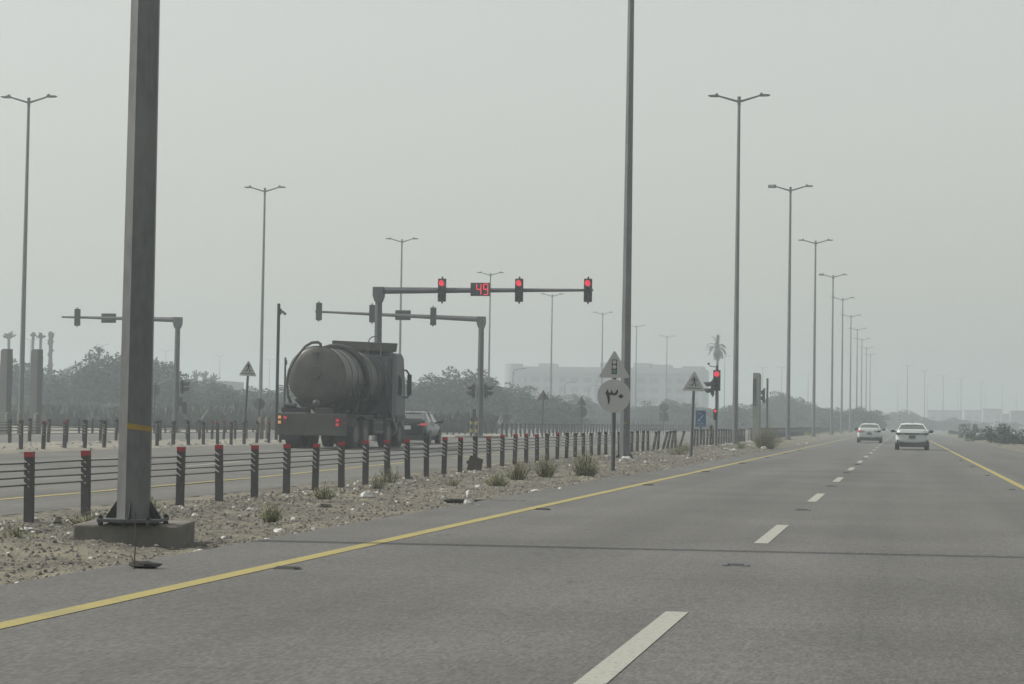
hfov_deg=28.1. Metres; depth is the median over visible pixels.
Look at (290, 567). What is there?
road stud
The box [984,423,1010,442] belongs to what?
shrub
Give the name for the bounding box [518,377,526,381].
window
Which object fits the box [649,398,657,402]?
window
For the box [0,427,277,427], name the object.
wire rope
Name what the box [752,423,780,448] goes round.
bush
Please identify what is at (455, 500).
rubber strip
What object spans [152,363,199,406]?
tree
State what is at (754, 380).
dark window
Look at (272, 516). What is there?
bush
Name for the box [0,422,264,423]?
wire rope
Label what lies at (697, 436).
barrier post
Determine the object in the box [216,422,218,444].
barrier post
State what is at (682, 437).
barrier post
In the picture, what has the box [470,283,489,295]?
countdown display
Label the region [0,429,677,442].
opposite carriageway
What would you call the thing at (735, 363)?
lamp post
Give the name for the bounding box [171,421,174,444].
barrier post
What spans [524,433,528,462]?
barrier post
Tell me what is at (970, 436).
shrub
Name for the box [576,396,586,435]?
road sign
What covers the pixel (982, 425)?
tree
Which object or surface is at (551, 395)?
tree
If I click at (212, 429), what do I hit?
barrier post
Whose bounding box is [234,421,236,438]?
barrier post
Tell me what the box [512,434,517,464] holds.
barrier post
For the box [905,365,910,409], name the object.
lamp post
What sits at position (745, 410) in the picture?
tree
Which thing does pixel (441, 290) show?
traffic light
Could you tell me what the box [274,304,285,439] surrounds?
camera pole
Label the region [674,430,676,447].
barrier post
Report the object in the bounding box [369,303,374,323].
traffic light
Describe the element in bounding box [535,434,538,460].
barrier post
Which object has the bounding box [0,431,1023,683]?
road
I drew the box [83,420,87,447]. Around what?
barrier post
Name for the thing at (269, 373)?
lamp post
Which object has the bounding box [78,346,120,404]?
tree
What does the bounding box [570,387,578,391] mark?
window
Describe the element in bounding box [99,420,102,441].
barrier post
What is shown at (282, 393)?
tree
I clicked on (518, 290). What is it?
traffic light
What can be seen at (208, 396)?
tree
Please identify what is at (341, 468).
barrier post
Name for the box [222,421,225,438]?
barrier post
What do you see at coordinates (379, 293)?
signal gantry
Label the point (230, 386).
tree
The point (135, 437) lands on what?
lamp post
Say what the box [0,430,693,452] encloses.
rubble
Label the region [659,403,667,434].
road sign
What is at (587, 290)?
traffic light
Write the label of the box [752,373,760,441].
camera cabinet
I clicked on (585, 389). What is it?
window
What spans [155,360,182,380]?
tree
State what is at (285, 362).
thin pole
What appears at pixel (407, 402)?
tree
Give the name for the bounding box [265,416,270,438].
concrete bollard
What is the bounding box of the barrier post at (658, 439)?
[657,431,659,449]
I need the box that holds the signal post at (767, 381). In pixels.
[766,378,768,433]
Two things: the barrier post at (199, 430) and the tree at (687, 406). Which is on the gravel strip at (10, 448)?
the barrier post at (199, 430)
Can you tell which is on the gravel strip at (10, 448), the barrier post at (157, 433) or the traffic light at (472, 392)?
the barrier post at (157, 433)
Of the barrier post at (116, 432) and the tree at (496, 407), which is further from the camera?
the tree at (496, 407)
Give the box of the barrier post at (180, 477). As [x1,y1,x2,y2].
[175,447,185,505]
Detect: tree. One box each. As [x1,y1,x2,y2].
[12,358,18,400]
[12,362,49,392]
[14,368,68,405]
[45,367,82,403]
[64,354,120,406]
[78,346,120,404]
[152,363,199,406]
[153,357,170,405]
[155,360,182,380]
[191,378,218,404]
[196,382,242,404]
[204,382,258,398]
[237,390,272,402]
[242,386,282,401]
[273,384,294,401]
[405,378,415,409]
[405,378,432,396]
[408,375,459,414]
[417,373,451,402]
[437,366,487,414]
[452,368,503,415]
[472,377,514,423]
[487,384,527,427]
[508,391,553,429]
[513,385,538,427]
[528,392,568,427]
[544,396,591,429]
[556,393,599,416]
[589,402,618,417]
[603,409,638,417]
[631,401,676,415]
[655,399,687,415]
[669,403,712,417]
[679,402,697,414]
[694,407,738,427]
[705,334,726,419]
[712,404,749,429]
[727,403,762,428]
[740,404,775,427]
[749,396,782,426]
[768,390,792,427]
[768,393,800,427]
[778,397,811,427]
[780,402,818,427]
[803,407,845,427]
[824,407,862,430]
[836,407,870,431]
[851,406,880,430]
[855,408,889,429]
[877,412,898,429]
[883,411,907,428]
[894,409,919,427]
[907,414,936,428]
[922,420,943,430]
[933,421,956,430]
[942,417,973,431]
[971,421,992,430]
[991,421,1023,430]
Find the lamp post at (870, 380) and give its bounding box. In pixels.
[865,353,873,410]
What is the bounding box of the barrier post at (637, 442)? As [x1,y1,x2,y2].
[636,431,638,451]
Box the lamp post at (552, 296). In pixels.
[543,293,560,398]
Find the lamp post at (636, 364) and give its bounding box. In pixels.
[631,325,645,407]
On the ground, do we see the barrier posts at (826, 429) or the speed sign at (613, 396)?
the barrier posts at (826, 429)
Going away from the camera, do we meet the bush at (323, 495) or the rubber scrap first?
the rubber scrap
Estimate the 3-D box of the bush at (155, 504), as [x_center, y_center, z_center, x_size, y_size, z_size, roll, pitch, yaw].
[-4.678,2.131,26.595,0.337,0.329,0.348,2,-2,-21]
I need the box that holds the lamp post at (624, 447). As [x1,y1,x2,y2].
[615,0,633,457]
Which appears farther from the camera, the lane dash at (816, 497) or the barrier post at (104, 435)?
the barrier post at (104, 435)
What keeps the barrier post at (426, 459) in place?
on the median soil
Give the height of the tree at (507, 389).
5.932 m
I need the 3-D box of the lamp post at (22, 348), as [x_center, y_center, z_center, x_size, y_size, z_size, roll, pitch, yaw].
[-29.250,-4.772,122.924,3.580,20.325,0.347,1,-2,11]
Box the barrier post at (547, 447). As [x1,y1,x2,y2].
[545,433,548,459]
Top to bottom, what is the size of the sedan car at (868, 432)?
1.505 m
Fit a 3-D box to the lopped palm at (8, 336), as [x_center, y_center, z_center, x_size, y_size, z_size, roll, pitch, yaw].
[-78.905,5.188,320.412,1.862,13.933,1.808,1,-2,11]
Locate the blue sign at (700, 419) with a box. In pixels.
[696,410,705,445]
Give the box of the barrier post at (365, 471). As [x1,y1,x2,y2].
[362,440,368,484]
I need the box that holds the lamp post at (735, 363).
[708,92,769,443]
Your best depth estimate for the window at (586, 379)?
606.48 m
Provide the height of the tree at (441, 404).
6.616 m
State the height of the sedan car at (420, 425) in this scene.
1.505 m
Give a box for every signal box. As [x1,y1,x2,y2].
[178,397,186,431]
[472,409,475,435]
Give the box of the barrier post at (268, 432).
[267,422,270,442]
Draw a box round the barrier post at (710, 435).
[709,430,711,444]
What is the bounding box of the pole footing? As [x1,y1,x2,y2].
[73,519,194,547]
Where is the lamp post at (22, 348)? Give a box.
[1,94,57,419]
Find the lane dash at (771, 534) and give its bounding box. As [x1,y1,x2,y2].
[754,525,787,543]
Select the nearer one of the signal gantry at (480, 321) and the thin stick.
the thin stick
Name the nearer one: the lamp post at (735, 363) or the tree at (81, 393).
the lamp post at (735, 363)
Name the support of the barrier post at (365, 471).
on the median soil
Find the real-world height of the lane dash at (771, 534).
0.001 m
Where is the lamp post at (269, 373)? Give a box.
[267,359,274,388]
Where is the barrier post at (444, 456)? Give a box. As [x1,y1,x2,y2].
[441,437,447,474]
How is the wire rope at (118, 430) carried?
attached to the barrier post
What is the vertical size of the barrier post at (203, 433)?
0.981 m
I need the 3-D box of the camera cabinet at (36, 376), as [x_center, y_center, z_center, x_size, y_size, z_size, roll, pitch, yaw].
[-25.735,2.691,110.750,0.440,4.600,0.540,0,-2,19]
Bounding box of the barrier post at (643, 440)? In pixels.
[641,431,644,450]
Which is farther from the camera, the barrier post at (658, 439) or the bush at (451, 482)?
the barrier post at (658, 439)
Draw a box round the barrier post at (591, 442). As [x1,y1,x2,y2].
[589,433,592,455]
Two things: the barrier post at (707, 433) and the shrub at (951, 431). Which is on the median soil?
the barrier post at (707, 433)
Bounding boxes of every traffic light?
[74,307,80,326]
[180,380,189,393]
[316,301,321,321]
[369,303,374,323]
[430,306,436,326]
[438,276,445,303]
[465,383,474,398]
[484,383,493,398]
[515,276,522,303]
[584,276,591,303]
[703,379,713,396]
[713,368,720,392]
[713,408,716,420]
[761,388,764,403]
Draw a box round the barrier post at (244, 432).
[242,422,245,443]
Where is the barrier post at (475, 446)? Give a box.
[473,436,477,456]
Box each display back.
[101,313,115,322]
[395,310,410,319]
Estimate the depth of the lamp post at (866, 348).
492.66 m
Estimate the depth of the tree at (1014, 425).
602.69 m
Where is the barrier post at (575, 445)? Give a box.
[573,433,576,456]
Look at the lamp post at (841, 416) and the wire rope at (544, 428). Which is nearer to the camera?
the wire rope at (544, 428)
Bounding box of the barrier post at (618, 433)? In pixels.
[617,432,619,452]
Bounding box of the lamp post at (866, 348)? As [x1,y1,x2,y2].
[862,347,870,410]
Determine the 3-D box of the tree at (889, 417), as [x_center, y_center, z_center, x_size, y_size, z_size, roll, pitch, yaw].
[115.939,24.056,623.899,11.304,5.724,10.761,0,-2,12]
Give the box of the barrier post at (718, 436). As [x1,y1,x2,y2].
[718,429,719,443]
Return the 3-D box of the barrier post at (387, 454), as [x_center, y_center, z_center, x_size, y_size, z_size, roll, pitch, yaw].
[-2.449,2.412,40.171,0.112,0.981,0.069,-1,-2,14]
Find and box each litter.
[20,527,33,530]
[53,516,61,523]
[273,528,283,531]
[315,502,331,507]
[360,490,373,497]
[620,456,633,460]
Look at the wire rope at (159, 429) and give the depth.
84.39 m
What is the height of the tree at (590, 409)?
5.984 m
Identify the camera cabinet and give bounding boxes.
[0,349,12,433]
[29,349,42,433]
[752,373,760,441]
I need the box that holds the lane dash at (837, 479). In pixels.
[832,477,843,481]
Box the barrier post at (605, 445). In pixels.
[604,432,607,454]
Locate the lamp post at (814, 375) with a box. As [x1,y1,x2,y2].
[799,239,832,435]
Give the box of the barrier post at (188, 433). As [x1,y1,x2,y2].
[187,421,189,444]
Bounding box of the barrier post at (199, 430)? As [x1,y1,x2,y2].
[198,420,200,438]
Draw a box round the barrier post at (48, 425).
[47,419,50,441]
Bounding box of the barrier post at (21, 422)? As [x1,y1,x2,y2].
[19,420,23,449]
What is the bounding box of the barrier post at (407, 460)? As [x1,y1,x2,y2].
[404,439,409,478]
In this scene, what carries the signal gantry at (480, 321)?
on the gravel strip at (531, 434)
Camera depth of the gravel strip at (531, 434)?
150.93 m
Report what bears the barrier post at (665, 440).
on the median soil
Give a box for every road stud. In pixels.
[273,566,302,569]
[534,508,550,509]
[721,563,750,566]
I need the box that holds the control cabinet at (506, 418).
[503,404,509,436]
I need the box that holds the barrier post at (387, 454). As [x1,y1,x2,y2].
[384,440,389,481]
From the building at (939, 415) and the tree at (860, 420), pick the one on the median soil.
the tree at (860, 420)
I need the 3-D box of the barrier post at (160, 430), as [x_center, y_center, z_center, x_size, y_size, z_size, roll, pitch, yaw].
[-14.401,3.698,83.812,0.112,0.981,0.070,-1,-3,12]
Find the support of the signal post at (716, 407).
on the median soil
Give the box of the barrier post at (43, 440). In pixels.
[41,421,46,448]
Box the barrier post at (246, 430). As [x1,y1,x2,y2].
[246,421,247,438]
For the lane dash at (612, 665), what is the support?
on the road at (886, 563)
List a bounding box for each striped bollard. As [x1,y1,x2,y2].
[470,417,472,435]
[475,417,477,435]
[709,425,712,444]
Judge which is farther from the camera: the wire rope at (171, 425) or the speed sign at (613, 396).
the wire rope at (171, 425)
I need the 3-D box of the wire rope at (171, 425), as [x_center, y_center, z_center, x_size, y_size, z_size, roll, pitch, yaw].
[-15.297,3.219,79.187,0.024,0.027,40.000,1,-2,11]
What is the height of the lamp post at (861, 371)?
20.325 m
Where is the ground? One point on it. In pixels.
(14, 430)
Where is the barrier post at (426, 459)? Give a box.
[424,438,428,476]
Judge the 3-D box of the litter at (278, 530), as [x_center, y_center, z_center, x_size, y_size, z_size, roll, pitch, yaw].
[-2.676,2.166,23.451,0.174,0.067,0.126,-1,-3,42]
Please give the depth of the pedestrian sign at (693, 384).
73.57 m
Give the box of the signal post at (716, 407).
[708,362,717,444]
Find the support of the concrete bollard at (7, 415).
on the ground
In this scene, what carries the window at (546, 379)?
in the building at (651, 383)
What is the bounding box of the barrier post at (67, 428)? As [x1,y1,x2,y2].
[65,419,68,441]
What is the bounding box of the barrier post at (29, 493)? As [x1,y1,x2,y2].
[23,452,34,522]
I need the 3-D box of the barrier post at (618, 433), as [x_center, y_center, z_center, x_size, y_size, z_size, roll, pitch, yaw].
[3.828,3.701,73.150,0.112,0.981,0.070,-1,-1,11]
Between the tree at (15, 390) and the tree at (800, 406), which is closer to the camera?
the tree at (15, 390)
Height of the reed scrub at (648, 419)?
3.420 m
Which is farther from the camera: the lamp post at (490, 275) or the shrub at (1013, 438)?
the lamp post at (490, 275)
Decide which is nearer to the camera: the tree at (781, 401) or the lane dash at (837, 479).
the lane dash at (837, 479)
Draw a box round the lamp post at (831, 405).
[819,273,846,434]
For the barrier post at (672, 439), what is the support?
on the median soil
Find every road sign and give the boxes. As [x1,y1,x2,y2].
[153,384,159,418]
[254,398,264,418]
[538,390,548,437]
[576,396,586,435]
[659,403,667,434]
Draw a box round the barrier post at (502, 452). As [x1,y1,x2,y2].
[500,435,504,465]
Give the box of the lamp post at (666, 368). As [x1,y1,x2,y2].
[660,335,670,399]
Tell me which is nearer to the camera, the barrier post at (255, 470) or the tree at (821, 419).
the barrier post at (255, 470)
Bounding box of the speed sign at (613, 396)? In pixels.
[597,351,630,470]
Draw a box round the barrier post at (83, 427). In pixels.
[82,419,85,440]
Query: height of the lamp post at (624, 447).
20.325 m
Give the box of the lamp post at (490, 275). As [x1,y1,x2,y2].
[477,271,503,379]
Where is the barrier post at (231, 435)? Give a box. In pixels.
[229,422,232,444]
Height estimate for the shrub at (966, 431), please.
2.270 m
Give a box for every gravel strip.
[0,438,376,453]
[441,430,727,437]
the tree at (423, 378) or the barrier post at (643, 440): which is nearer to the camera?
the barrier post at (643, 440)
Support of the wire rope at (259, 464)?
attached to the barrier post at (86, 488)
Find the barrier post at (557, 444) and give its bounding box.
[555,432,559,458]
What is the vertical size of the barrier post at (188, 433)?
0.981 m
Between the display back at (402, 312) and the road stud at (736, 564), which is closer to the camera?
the road stud at (736, 564)
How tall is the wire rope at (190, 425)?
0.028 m
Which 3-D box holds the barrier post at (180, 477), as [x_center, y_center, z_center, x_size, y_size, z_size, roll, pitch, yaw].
[-4.636,1.957,28.627,0.112,0.981,0.069,1,-2,12]
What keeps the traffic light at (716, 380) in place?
attached to the signal post at (716, 407)
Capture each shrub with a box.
[949,430,959,434]
[958,423,977,437]
[963,433,985,441]
[970,428,994,440]
[982,426,999,442]
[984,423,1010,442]
[997,428,1022,443]
[1004,429,1023,444]
[1012,431,1023,444]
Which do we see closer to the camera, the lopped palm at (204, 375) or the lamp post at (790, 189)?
the lamp post at (790, 189)
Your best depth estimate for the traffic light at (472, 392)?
124.52 m
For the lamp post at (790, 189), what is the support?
on the median soil
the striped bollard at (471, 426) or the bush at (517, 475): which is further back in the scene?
the striped bollard at (471, 426)
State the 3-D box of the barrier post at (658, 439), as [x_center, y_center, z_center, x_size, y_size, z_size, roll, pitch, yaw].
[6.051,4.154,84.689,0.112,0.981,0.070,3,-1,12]
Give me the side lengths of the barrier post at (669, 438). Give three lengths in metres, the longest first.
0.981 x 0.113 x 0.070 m
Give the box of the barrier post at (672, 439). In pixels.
[670,431,674,447]
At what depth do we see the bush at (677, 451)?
76.56 m
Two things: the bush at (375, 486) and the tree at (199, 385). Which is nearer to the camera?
the bush at (375, 486)
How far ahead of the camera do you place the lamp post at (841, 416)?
303.14 m
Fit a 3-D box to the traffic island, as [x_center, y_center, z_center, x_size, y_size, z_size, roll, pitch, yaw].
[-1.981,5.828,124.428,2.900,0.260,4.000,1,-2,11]
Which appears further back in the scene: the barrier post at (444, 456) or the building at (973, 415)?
the building at (973, 415)
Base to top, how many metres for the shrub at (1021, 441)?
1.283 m
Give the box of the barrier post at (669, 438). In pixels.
[666,431,671,448]
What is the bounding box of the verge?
[933,432,1023,452]
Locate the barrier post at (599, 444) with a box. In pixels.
[597,432,600,454]
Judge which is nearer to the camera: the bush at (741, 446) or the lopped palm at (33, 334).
the bush at (741, 446)
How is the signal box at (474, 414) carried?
on the traffic island
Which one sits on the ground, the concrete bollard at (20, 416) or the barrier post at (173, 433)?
the concrete bollard at (20, 416)
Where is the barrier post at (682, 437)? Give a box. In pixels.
[680,431,685,445]
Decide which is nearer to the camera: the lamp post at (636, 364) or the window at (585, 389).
the lamp post at (636, 364)
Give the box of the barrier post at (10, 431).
[8,419,11,442]
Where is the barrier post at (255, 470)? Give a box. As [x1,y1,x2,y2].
[250,445,258,497]
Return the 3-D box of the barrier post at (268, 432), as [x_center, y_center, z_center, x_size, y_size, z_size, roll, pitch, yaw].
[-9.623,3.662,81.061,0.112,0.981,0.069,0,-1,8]
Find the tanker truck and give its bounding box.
[278,336,411,448]
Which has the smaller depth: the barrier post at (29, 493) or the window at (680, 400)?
the barrier post at (29, 493)
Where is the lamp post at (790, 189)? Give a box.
[768,184,812,438]
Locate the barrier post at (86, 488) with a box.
[81,451,90,515]
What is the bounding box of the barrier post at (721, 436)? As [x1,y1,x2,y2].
[720,429,722,443]
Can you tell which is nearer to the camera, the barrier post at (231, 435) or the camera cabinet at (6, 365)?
the barrier post at (231, 435)
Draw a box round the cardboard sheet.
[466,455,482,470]
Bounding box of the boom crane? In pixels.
[56,361,82,375]
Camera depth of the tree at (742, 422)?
339.88 m
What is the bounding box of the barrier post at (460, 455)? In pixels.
[457,437,462,471]
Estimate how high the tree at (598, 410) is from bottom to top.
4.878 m
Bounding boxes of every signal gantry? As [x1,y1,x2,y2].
[62,316,182,431]
[315,311,485,435]
[370,287,592,440]
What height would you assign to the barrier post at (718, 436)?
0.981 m
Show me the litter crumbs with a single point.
(312, 528)
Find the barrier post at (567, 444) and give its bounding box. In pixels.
[565,433,568,457]
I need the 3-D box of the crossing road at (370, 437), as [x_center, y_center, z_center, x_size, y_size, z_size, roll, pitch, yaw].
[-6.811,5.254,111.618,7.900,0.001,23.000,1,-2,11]
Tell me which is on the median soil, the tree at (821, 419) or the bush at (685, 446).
the bush at (685, 446)
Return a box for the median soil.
[0,431,857,585]
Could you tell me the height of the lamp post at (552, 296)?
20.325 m
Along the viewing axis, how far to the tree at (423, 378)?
266.65 m
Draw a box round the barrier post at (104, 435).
[102,421,106,447]
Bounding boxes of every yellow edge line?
[0,436,856,628]
[0,438,727,499]
[929,440,1023,489]
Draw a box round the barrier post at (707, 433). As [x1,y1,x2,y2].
[706,429,708,444]
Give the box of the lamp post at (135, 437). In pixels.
[97,0,168,528]
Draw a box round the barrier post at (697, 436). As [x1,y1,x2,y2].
[696,429,698,445]
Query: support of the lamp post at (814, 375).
on the median soil
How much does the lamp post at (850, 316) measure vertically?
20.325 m
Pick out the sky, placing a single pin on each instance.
(489, 134)
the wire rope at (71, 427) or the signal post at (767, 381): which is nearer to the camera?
the wire rope at (71, 427)
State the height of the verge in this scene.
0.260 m
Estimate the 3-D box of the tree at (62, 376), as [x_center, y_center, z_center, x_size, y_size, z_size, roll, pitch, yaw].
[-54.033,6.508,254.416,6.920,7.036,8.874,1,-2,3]
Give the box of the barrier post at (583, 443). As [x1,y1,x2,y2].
[581,433,584,456]
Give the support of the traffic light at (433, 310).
attached to the signal gantry at (480, 321)
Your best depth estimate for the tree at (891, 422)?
606.06 m
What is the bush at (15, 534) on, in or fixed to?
on the median soil
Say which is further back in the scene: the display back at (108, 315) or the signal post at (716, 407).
the display back at (108, 315)
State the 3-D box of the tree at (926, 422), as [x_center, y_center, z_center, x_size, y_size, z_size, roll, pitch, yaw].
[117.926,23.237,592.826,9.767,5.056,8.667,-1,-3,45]
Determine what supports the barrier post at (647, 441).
on the median soil
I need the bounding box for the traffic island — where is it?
[455,435,499,437]
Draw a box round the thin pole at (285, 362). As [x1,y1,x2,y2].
[283,357,286,412]
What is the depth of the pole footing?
20.40 m
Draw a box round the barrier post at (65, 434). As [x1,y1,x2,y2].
[62,421,67,447]
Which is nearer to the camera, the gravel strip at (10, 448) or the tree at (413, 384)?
the gravel strip at (10, 448)
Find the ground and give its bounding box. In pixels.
[12,426,1023,437]
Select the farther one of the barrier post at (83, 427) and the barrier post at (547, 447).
the barrier post at (83, 427)
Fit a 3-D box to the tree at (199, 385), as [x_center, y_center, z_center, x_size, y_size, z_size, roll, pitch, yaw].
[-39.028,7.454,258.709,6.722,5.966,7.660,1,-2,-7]
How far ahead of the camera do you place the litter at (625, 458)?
62.77 m
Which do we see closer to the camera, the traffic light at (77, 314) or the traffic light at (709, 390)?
the traffic light at (709, 390)
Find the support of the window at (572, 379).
in the building at (651, 383)
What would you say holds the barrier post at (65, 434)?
on the gravel strip at (10, 448)
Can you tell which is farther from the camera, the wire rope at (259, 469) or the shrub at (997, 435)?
the shrub at (997, 435)
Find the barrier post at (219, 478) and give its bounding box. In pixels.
[215,445,222,501]
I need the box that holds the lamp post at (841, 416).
[831,297,854,432]
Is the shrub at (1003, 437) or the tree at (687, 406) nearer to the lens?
the shrub at (1003, 437)
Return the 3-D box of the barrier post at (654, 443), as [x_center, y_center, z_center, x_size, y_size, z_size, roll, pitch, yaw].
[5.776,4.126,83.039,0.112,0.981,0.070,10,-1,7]
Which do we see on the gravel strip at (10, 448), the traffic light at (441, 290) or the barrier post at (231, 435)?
the barrier post at (231, 435)
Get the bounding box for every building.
[191,381,243,392]
[504,363,708,412]
[927,410,961,428]
[963,410,981,428]
[982,409,1002,430]
[1000,414,1008,425]
[1009,410,1023,431]
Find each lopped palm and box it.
[3,331,15,348]
[30,332,36,350]
[36,332,45,348]
[47,331,54,381]
[191,370,200,383]
[199,371,208,385]
[209,373,220,383]
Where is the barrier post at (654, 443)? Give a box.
[652,432,657,449]
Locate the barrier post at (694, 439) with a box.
[693,429,695,445]
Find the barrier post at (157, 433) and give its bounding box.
[155,421,158,445]
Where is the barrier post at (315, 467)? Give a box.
[312,444,319,490]
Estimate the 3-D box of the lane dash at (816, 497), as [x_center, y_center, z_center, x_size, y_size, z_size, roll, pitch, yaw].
[5.259,2.681,35.361,0.150,0.001,4.100,1,-2,11]
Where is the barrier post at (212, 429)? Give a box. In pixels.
[211,421,213,438]
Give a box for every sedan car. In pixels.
[402,410,443,443]
[854,423,885,442]
[891,423,933,449]
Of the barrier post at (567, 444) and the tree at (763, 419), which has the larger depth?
the tree at (763, 419)
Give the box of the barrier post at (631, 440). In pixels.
[630,431,633,451]
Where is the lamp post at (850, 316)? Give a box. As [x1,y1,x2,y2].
[843,314,858,431]
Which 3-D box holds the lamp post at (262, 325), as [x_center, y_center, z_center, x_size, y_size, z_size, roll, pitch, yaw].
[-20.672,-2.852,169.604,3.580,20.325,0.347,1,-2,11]
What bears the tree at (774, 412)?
on the gravel strip at (531, 434)
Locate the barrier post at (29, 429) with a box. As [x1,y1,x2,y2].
[28,419,31,441]
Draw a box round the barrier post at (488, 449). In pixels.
[486,437,490,467]
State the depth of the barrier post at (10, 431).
69.66 m
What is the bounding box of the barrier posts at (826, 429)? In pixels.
[78,418,847,434]
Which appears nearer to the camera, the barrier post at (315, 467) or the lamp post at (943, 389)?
the barrier post at (315, 467)
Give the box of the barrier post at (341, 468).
[338,442,344,487]
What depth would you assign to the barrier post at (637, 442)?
78.08 m
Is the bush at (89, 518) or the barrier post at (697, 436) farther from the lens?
the barrier post at (697, 436)
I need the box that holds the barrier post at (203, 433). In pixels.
[202,422,204,444]
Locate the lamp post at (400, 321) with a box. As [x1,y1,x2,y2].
[385,237,417,353]
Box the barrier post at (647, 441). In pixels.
[646,431,648,450]
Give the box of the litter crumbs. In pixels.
[0,440,807,582]
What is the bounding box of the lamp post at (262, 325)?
[245,185,285,415]
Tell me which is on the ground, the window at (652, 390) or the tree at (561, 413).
the tree at (561, 413)
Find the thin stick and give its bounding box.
[133,512,135,568]
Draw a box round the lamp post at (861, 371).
[854,338,869,405]
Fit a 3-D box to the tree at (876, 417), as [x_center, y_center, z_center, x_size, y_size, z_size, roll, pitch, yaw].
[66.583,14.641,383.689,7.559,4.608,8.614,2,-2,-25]
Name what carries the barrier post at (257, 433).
on the gravel strip at (10, 448)
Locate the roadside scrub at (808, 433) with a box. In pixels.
[804,430,854,434]
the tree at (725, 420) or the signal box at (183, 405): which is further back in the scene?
the tree at (725, 420)
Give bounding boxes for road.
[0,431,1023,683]
[319,436,498,440]
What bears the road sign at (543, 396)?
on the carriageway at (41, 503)
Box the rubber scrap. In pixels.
[129,561,161,567]
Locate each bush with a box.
[0,517,42,538]
[63,507,100,523]
[151,496,163,513]
[257,500,285,523]
[308,480,336,499]
[370,471,387,489]
[380,465,400,482]
[444,477,459,486]
[483,471,512,487]
[504,459,530,479]
[533,452,556,476]
[570,448,599,476]
[666,440,689,454]
[678,440,693,450]
[733,437,745,448]
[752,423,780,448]
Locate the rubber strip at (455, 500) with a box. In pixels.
[444,499,523,502]
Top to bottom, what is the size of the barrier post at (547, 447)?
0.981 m
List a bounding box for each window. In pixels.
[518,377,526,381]
[531,377,539,381]
[544,377,552,381]
[544,386,552,391]
[557,377,565,381]
[559,387,565,391]
[570,377,578,381]
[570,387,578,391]
[583,377,591,382]
[583,387,590,391]
[636,378,644,382]
[636,388,644,392]
[636,397,644,402]
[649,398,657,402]
[650,378,657,382]
[650,388,657,392]
[663,378,671,383]
[676,379,684,383]
[676,388,684,392]
[676,398,684,402]
[753,379,756,404]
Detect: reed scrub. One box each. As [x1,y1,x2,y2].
[11,397,502,432]
[509,412,726,429]
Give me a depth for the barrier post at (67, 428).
74.36 m
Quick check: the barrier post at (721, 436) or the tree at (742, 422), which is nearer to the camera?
the barrier post at (721, 436)
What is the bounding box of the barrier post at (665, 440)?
[662,432,668,448]
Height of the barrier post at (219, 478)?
0.981 m
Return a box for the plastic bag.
[463,490,479,504]
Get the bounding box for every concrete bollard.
[5,412,10,433]
[17,412,22,433]
[34,413,39,433]
[258,416,263,438]
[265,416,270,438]
[749,429,751,440]
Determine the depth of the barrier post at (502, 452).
51.71 m
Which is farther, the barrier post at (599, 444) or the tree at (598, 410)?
the tree at (598, 410)
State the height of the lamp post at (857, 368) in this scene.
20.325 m
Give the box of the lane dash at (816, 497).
[808,493,823,501]
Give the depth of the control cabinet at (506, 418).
128.18 m
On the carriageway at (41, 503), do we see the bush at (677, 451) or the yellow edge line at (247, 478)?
the yellow edge line at (247, 478)
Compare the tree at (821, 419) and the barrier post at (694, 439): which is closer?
the barrier post at (694, 439)
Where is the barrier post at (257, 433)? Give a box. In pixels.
[255,422,258,442]
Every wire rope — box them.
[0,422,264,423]
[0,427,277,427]
[0,434,646,464]
[0,436,646,472]
[0,438,646,479]
[0,441,639,487]
[1,427,159,427]
[11,424,277,425]
[36,429,277,430]
[46,431,277,433]
[69,425,255,425]
[102,429,210,429]
[498,427,718,428]
[531,428,677,429]
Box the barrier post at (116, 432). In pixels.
[114,420,117,440]
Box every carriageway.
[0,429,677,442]
[0,429,887,515]
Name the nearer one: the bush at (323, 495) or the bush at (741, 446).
the bush at (323, 495)
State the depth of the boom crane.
350.09 m
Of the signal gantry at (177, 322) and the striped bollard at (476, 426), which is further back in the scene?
the signal gantry at (177, 322)
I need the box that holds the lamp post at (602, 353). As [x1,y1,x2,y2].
[593,311,612,417]
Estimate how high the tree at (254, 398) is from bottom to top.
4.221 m
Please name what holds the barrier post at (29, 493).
on the median soil
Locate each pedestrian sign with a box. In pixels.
[239,361,255,441]
[683,372,704,456]
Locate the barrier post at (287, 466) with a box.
[283,444,290,493]
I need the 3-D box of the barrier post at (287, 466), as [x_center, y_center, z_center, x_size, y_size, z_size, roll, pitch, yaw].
[-3.696,2.165,33.582,0.112,0.981,0.070,0,-3,15]
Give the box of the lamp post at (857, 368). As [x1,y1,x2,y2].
[848,328,866,431]
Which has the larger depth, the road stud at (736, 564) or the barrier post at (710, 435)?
the barrier post at (710, 435)
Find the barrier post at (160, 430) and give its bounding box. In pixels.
[158,420,161,439]
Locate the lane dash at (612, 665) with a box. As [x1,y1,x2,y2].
[574,611,687,683]
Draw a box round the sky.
[0,0,1023,419]
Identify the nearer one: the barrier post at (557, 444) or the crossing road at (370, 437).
the barrier post at (557, 444)
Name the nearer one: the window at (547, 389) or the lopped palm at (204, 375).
the lopped palm at (204, 375)
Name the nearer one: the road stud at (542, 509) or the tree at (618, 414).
the road stud at (542, 509)
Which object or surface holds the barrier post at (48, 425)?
on the gravel strip at (10, 448)
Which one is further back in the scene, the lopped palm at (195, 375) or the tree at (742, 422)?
the lopped palm at (195, 375)
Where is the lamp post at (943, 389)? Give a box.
[939,375,947,405]

